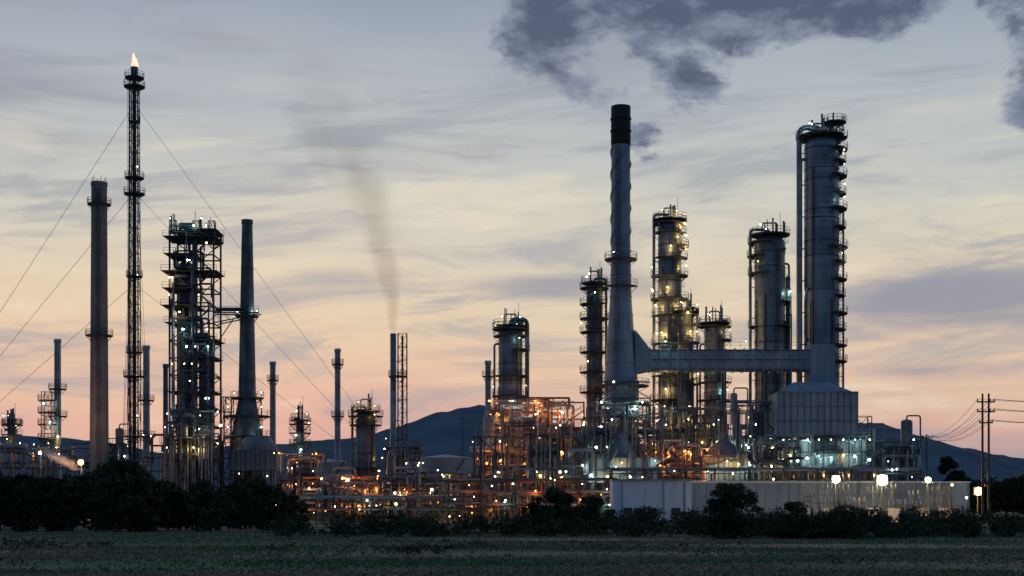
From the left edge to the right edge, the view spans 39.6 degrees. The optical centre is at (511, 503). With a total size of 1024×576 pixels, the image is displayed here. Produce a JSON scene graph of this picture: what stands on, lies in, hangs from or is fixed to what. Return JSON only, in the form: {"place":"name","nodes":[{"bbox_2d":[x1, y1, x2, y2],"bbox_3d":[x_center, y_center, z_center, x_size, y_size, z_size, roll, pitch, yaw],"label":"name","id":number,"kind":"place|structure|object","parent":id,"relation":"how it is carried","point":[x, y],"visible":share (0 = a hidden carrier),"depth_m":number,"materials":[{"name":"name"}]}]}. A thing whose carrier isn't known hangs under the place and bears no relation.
{"place":"outdoors","nodes":[
{"label":"outdoors","id":0,"kind":"place"},
{"bbox_2d":[0,538,992,566],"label":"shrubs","id":1,"kind":"object","parent":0,"point":[738,543],"visible":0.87,"depth_m":81.36,"materials":[{"name":"green plant"}]},
{"bbox_2d":[492,308,529,458],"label":"distillation column","id":2,"kind":"structure","parent":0,"point":[510,336],"depth_m":273.12,"materials":[{"name":"metal"}]},
{"bbox_2d":[0,510,1023,575],"bbox_3d":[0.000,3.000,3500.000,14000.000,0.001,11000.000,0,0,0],"label":"ground","id":3,"kind":"structure","parent":0,"point":[49,565],"depth_m":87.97,"materials":[{"name":"plant"}]},
{"bbox_2d":[1,408,22,474],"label":"distillation column","id":4,"kind":"structure","parent":3,"relation":"on","point":[11,429],"depth_m":309.17,"materials":[{"name":"metal"}]},
{"bbox_2d":[0,441,59,482],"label":"process structure","id":5,"kind":"object","parent":3,"relation":"on","point":[11,462],"visible":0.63,"depth_m":299.92,"materials":[{"name":"metal"}]},
{"bbox_2d":[39,451,41,476],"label":"flood lamp","id":6,"kind":"object","parent":3,"relation":"on","point":[40,452],"visible":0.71,"depth_m":276.33,"materials":[{"name":"metal"}]},
{"bbox_2d":[38,339,66,477],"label":"steel chimney","id":7,"kind":"object","parent":3,"relation":"on","point":[56,403],"visible":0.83,"depth_m":319.29,"materials":[{"name":"grey metal"}]},
{"bbox_2d":[1,536,122,549],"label":"shrubs","id":8,"kind":"object","parent":3,"relation":"on","point":[29,543],"visible":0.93,"depth_m":99.85,"materials":[{"name":"green plant"}]},
{"bbox_2d":[47,443,89,484],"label":"process structure","id":9,"kind":"object","parent":3,"relation":"on","point":[71,465],"visible":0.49,"depth_m":295.89,"materials":[{"name":"metal"}]},
{"bbox_2d":[78,460,83,473],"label":"flood lamp","id":10,"kind":"object","parent":3,"relation":"on","point":[81,462],"visible":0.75,"depth_m":275.79,"materials":[{"name":"metal"}]},
{"bbox_2d":[85,176,112,480],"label":"concrete chimney","id":11,"kind":"object","parent":3,"relation":"on","point":[98,335],"visible":0.92,"depth_m":288.53,"materials":[{"name":"concrete"}]},
{"bbox_2d":[109,423,168,510],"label":"process structure","id":12,"kind":"object","parent":3,"relation":"on","point":[118,438],"visible":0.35,"depth_m":294.02,"materials":[{"name":"metal"}]},
{"bbox_2d":[139,345,154,509],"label":"steel chimney","id":13,"kind":"object","parent":3,"relation":"on","point":[146,397],"visible":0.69,"depth_m":329.32,"materials":[{"name":"grey metal"}]},
{"bbox_2d":[0,456,309,531],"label":"tree line","id":14,"kind":"object","parent":3,"relation":"on","point":[115,497],"visible":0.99,"depth_m":155.68,"materials":[{"name":"green plant"}]},
{"bbox_2d":[163,364,168,479],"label":"steel chimney","id":15,"kind":"object","parent":3,"relation":"on","point":[165,388],"visible":0.49,"depth_m":349.27,"materials":[{"name":"grey metal"}]},
{"bbox_2d":[164,409,223,518],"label":"process structure","id":16,"kind":"object","parent":3,"relation":"on","point":[205,450],"visible":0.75,"depth_m":278.87,"materials":[{"name":"metal"}]},
{"bbox_2d":[159,211,260,492],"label":"reactor tower","id":17,"kind":"structure","parent":3,"relation":"on","point":[195,348],"depth_m":285.44,"materials":[{"name":"metal"}]},
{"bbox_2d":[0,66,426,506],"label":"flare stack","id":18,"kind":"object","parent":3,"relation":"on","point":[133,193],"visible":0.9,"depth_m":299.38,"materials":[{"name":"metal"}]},
{"bbox_2d":[131,53,138,66],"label":"flare flame","id":19,"kind":"object","parent":18,"relation":"on","point":[134,62],"visible":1,"depth_m":299.66,"materials":[{"name":"white"}]},
{"bbox_2d":[221,219,270,513],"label":"heater chimney","id":20,"kind":"object","parent":3,"relation":"on","point":[245,418],"visible":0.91,"depth_m":286.54,"materials":[{"name":"metal"}]},
{"bbox_2d":[231,436,282,514],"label":"fired heater","id":21,"kind":"object","parent":3,"relation":"on","point":[255,453],"visible":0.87,"depth_m":276.00,"materials":[{"name":"metal"}]},
{"bbox_2d":[267,361,278,505],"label":"steel chimney","id":22,"kind":"object","parent":3,"relation":"on","point":[272,380],"visible":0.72,"depth_m":339.39,"materials":[{"name":"grey metal"}]},
{"bbox_2d":[252,542,296,550],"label":"shrubs","id":23,"kind":"object","parent":3,"relation":"on","point":[286,547],"visible":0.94,"depth_m":90.79,"materials":[{"name":"green plant"}]},
{"bbox_2d":[289,402,310,499],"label":"distillation column","id":24,"kind":"structure","parent":3,"relation":"on","point":[300,439],"depth_m":269.23,"materials":[{"name":"metal"}]},
{"bbox_2d":[276,450,326,519],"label":"process structure","id":25,"kind":"object","parent":3,"relation":"on","point":[306,469],"visible":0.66,"depth_m":262.38,"materials":[{"name":"metal"}]},
{"bbox_2d":[308,457,350,516],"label":"storage tank","id":26,"kind":"object","parent":3,"relation":"on","point":[331,464],"visible":0.29,"depth_m":325.07,"materials":[{"name":"metal"}]},
{"bbox_2d":[331,348,343,460],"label":"steel chimney","id":27,"kind":"object","parent":3,"relation":"on","point":[336,414],"visible":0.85,"depth_m":329.40,"materials":[{"name":"grey metal"}]},
{"bbox_2d":[315,474,380,520],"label":"process structure","id":28,"kind":"object","parent":3,"relation":"on","point":[335,489],"visible":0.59,"depth_m":250.10,"materials":[{"name":"metal"}]},
{"bbox_2d":[347,478,349,514],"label":"street lamp","id":29,"kind":"object","parent":3,"relation":"on","point":[348,479],"visible":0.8,"depth_m":236.33,"materials":[{"name":"metal"}]},
{"bbox_2d":[347,388,383,511],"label":"distillation column","id":30,"kind":"structure","parent":3,"relation":"on","point":[365,425],"depth_m":283.40,"materials":[{"name":"metal"}]},
{"bbox_2d":[297,466,475,520],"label":"pipe rack","id":31,"kind":"object","parent":3,"relation":"on","point":[302,489],"visible":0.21,"depth_m":258.10,"materials":[{"name":"metal"}]},
{"bbox_2d":[297,491,487,521],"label":"pipe rack","id":32,"kind":"object","parent":3,"relation":"on","point":[335,509],"visible":0.8,"depth_m":243.51,"materials":[{"name":"metal"}]},
{"bbox_2d":[388,333,407,504],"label":"lattice chimney","id":33,"kind":"object","parent":3,"relation":"on","point":[392,375],"visible":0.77,"depth_m":289.46,"materials":[{"name":"metal"}]},
{"bbox_2d":[384,437,422,518],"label":"process structure","id":34,"kind":"object","parent":3,"relation":"on","point":[401,457],"visible":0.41,"depth_m":282.89,"materials":[{"name":"metal"}]},
{"bbox_2d":[373,540,461,554],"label":"shrubs","id":35,"kind":"object","parent":3,"relation":"on","point":[406,548],"visible":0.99,"depth_m":86.50,"materials":[{"name":"green plant"}]},
{"bbox_2d":[375,449,482,520],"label":"process structure","id":36,"kind":"object","parent":3,"relation":"on","point":[424,484],"visible":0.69,"depth_m":249.05,"materials":[{"name":"metal"}]},
{"bbox_2d":[431,488,432,515],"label":"street lamp","id":37,"kind":"object","parent":3,"relation":"on","point":[432,500],"visible":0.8,"depth_m":236.34,"materials":[{"name":"metal"}]},
{"bbox_2d":[416,452,472,516],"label":"storage tank","id":38,"kind":"object","parent":3,"relation":"on","point":[445,462],"visible":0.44,"depth_m":324.04,"materials":[{"name":"metal"}]},
{"bbox_2d":[457,416,467,456],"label":"utility pole","id":39,"kind":"object","parent":3,"relation":"on","point":[462,418],"visible":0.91,"depth_m":329.86,"materials":[{"name":"brown wood"}]},
{"bbox_2d":[482,360,492,507],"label":"steel chimney","id":40,"kind":"object","parent":3,"relation":"on","point":[487,378],"visible":0.44,"depth_m":329.37,"materials":[{"name":"grey metal"}]},
{"bbox_2d":[18,476,1023,514],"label":"distant tree line","id":41,"kind":"object","parent":3,"relation":"on","point":[973,499],"visible":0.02,"depth_m":397.99,"materials":[{"name":"green plant"}]},
{"bbox_2d":[469,410,576,520],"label":"process structure","id":42,"kind":"object","parent":3,"relation":"on","point":[530,450],"visible":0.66,"depth_m":251.87,"materials":[{"name":"metal"}]},
{"bbox_2d":[475,456,582,516],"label":"pipe rack","id":43,"kind":"object","parent":3,"relation":"on","point":[562,476],"visible":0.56,"depth_m":252.06,"materials":[{"name":"metal"}]},
{"bbox_2d":[442,467,617,520],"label":"pipe rack","id":44,"kind":"object","parent":3,"relation":"on","point":[530,481],"visible":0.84,"depth_m":240.58,"materials":[{"name":"metal"}]},
{"bbox_2d":[516,501,555,532],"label":"tree","id":45,"kind":"object","parent":3,"relation":"on","point":[535,509],"visible":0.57,"depth_m":145.48,"materials":[{"name":"green plant"}]},
{"bbox_2d":[487,397,584,519],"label":"process structure","id":46,"kind":"object","parent":3,"relation":"on","point":[547,404],"visible":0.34,"depth_m":262.02,"materials":[{"name":"grey metal"}]},
{"bbox_2d":[511,396,564,489],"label":"vent pipes","id":47,"kind":"object","parent":3,"relation":"on","point":[534,444],"visible":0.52,"depth_m":257.95,"materials":[{"name":"metal"}]},
{"bbox_2d":[530,486,574,526],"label":"tree","id":48,"kind":"object","parent":3,"relation":"on","point":[558,499],"visible":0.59,"depth_m":149.26,"materials":[{"name":"green plant"}]},
{"bbox_2d":[442,539,730,551],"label":"shrubs","id":49,"kind":"object","parent":3,"relation":"on","point":[484,544],"visible":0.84,"depth_m":95.32,"materials":[{"name":"green plant"}]},
{"bbox_2d":[568,495,616,531],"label":"tree","id":50,"kind":"object","parent":3,"relation":"on","point":[591,501],"visible":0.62,"depth_m":147.02,"materials":[{"name":"green plant"}]},
{"bbox_2d":[569,433,670,516],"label":"boiler unit","id":51,"kind":"object","parent":3,"relation":"on","point":[621,452],"visible":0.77,"depth_m":247.00,"materials":[{"name":"metal"}]},
{"bbox_2d":[589,104,651,490],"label":"flue gas stack","id":52,"kind":"object","parent":3,"relation":"on","point":[621,384],"visible":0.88,"depth_m":260.22,"materials":[{"name":"metal"}]},
{"bbox_2d":[580,403,668,517],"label":"process structure","id":53,"kind":"object","parent":3,"relation":"on","point":[619,422],"visible":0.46,"depth_m":249.72,"materials":[{"name":"metal"}]},
{"bbox_2d":[260,504,1023,537],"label":"shrubs","id":54,"kind":"object","parent":3,"relation":"on","point":[628,525],"visible":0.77,"depth_m":132.89,"materials":[{"name":"green plant"}]},
{"bbox_2d":[316,508,1013,526],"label":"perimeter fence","id":55,"kind":"object","parent":3,"relation":"on","point":[620,512],"visible":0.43,"depth_m":184.96,"materials":[{"name":"metal"}]},
{"bbox_2d":[657,438,720,479],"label":"process structure","id":56,"kind":"object","parent":3,"relation":"on","point":[682,451],"visible":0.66,"depth_m":244.92,"materials":[{"name":"grey metal"}]},
{"bbox_2d":[651,401,728,478],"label":"process structure","id":57,"kind":"object","parent":3,"relation":"on","point":[705,428],"visible":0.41,"depth_m":255.89,"materials":[{"name":"metal"}]},
{"bbox_2d":[678,433,750,479],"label":"boiler unit","id":58,"kind":"object","parent":3,"relation":"on","point":[730,456],"visible":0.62,"depth_m":247.00,"materials":[{"name":"metal"}]},
{"bbox_2d":[702,503,740,538],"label":"tree","id":59,"kind":"object","parent":3,"relation":"on","point":[711,527],"visible":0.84,"depth_m":120.82,"materials":[{"name":"green plant"}]},
{"bbox_2d":[704,482,761,538],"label":"tree","id":60,"kind":"object","parent":3,"relation":"on","point":[736,496],"visible":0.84,"depth_m":120.78,"materials":[{"name":"green plant"}]},
{"bbox_2d":[634,330,834,441],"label":"exhaust duct","id":61,"kind":"object","parent":3,"relation":"on","point":[815,362],"visible":0.89,"depth_m":260.10,"materials":[{"name":"metal"}]},
{"bbox_2d":[716,387,780,478],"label":"process structure","id":62,"kind":"object","parent":3,"relation":"on","point":[754,428],"visible":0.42,"depth_m":255.89,"materials":[{"name":"metal"}]},
{"bbox_2d":[604,466,925,482],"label":"pipe rack","id":63,"kind":"object","parent":3,"relation":"on","point":[778,469],"visible":0.37,"depth_m":240.49,"materials":[{"name":"metal"}]},
{"bbox_2d":[747,218,791,439],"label":"distillation column","id":64,"kind":"structure","parent":3,"relation":"on","point":[770,325],"depth_m":273.68,"materials":[{"name":"metal"}]},
{"bbox_2d":[746,434,814,479],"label":"process structure","id":65,"kind":"object","parent":3,"relation":"on","point":[763,456],"visible":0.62,"depth_m":245.87,"materials":[{"name":"metal"}]},
{"bbox_2d":[785,276,791,438],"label":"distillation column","id":66,"kind":"structure","parent":3,"relation":"on","point":[787,305],"depth_m":275.54,"materials":[{"name":"metal"}]},
{"bbox_2d":[783,501,808,520],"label":"tree","id":67,"kind":"object","parent":3,"relation":"on","point":[789,506],"visible":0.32,"depth_m":127.78,"materials":[{"name":"green plant"}]},
{"bbox_2d":[607,505,1023,529],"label":"shrubs","id":68,"kind":"object","parent":3,"relation":"on","point":[987,518],"visible":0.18,"depth_m":173.91,"materials":[{"name":"green plant"}]},
{"bbox_2d":[768,382,876,479],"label":"fired heater","id":69,"kind":"object","parent":3,"relation":"on","point":[819,410],"visible":0.7,"depth_m":252.00,"materials":[{"name":"metal"}]},
{"bbox_2d":[831,475,839,506],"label":"flood lamp","id":70,"kind":"object","parent":3,"relation":"on","point":[835,479],"visible":0.74,"depth_m":211.02,"materials":[{"name":"metal"}]},
{"bbox_2d":[758,502,921,539],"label":"shrubs","id":71,"kind":"object","parent":3,"relation":"on","point":[835,522],"visible":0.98,"depth_m":120.95,"materials":[{"name":"green plant"}]},
{"bbox_2d":[795,483,958,521],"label":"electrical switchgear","id":72,"kind":"object","parent":3,"relation":"on","point":[893,512],"visible":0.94,"depth_m":212.92,"materials":[{"name":"metal"}]},
{"bbox_2d":[876,475,887,514],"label":"flood lamp","id":73,"kind":"object","parent":3,"relation":"on","point":[881,480],"visible":0.81,"depth_m":210.82,"materials":[{"name":"metal"}]},
{"bbox_2d":[856,415,926,480],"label":"process structure","id":74,"kind":"object","parent":3,"relation":"on","point":[898,455],"visible":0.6,"depth_m":258.84,"materials":[{"name":"metal"}]},
{"bbox_2d":[924,477,930,517],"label":"flood lamp","id":75,"kind":"object","parent":3,"relation":"on","point":[927,479],"visible":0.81,"depth_m":211.27,"materials":[{"name":"metal"}]},
{"bbox_2d":[923,434,932,476],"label":"utility pole","id":76,"kind":"object","parent":3,"relation":"on","point":[926,452],"visible":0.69,"depth_m":299.85,"materials":[{"name":"brown wood"}]},
{"bbox_2d":[950,483,952,512],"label":"street lamp","id":77,"kind":"object","parent":3,"relation":"on","point":[951,484],"visible":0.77,"depth_m":222.32,"materials":[{"name":"metal"}]},
{"bbox_2d":[937,456,968,480],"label":"tree","id":78,"kind":"object","parent":3,"relation":"on","point":[948,463],"visible":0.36,"depth_m":289.04,"materials":[{"name":"green plant"}]},
{"bbox_2d":[973,487,980,514],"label":"street lamp","id":79,"kind":"object","parent":3,"relation":"on","point":[977,491],"visible":0.73,"depth_m":209.88,"materials":[{"name":"metal"}]},
{"bbox_2d":[977,394,994,524],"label":"utility pole","id":80,"kind":"object","parent":3,"relation":"on","point":[982,422],"visible":0.99,"depth_m":204.86,"materials":[{"name":"brown wood"}]},
{"bbox_2d":[921,399,1023,440],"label":"power lines","id":81,"kind":"object","parent":80,"relation":"attached to","point":[977,421],"visible":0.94,"depth_m":218.58,"materials":[{"name":"metal"}]},
{"bbox_2d":[976,478,1023,516],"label":"tree","id":82,"kind":"object","parent":3,"relation":"on","point":[999,500],"visible":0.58,"depth_m":258.32,"materials":[{"name":"green plant"}]},
{"bbox_2d":[1003,474,1023,506],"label":"tree","id":83,"kind":"object","parent":3,"relation":"on","point":[1014,492],"visible":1,"depth_m":253.97,"materials":[{"name":"green plant"}]},
{"bbox_2d":[0,405,1023,497],"bbox_3d":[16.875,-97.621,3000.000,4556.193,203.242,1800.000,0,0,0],"label":"hill","id":84,"kind":"structure","parent":0,"point":[438,432],"depth_m":2452.53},
{"bbox_2d":[0,0,1023,457],"label":"sky","id":85,"kind":"structure","parent":0,"point":[425,170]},
{"bbox_2d":[580,267,608,453],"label":"distillation column","id":86,"kind":"structure","parent":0,"point":[594,319],"depth_m":278.58,"materials":[{"name":"metal"}]},
{"bbox_2d":[650,204,688,446],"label":"distillation column","id":87,"kind":"structure","parent":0,"point":[671,249],"depth_m":279.96,"materials":[{"name":"metal"}]},
{"bbox_2d":[671,293,699,463],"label":"distillation column","id":88,"kind":"structure","parent":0,"point":[686,324],"depth_m":270.75,"materials":[{"name":"metal"}]},
{"bbox_2d":[698,300,731,445],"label":"distillation column","id":89,"kind":"structure","parent":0,"point":[714,332],"depth_m":282.20,"materials":[{"name":"metal"}]},
{"bbox_2d":[609,479,970,522],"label":"substation building","id":90,"kind":"structure","parent":0,"point":[675,495],"depth_m":225.90,"materials":[{"name":"metal"}]},
{"bbox_2d":[796,112,847,479],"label":"distillation column","id":91,"kind":"structure","parent":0,"point":[824,150],"depth_m":265.40,"materials":[{"name":"metal"}]},
{"bbox_2d":[823,113,846,131],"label":"relief valve platform","id":92,"kind":"structure","parent":91,"relation":"attached to","point":[838,122],"depth_m":266.16,"materials":[{"name":"metal"}]}
]}

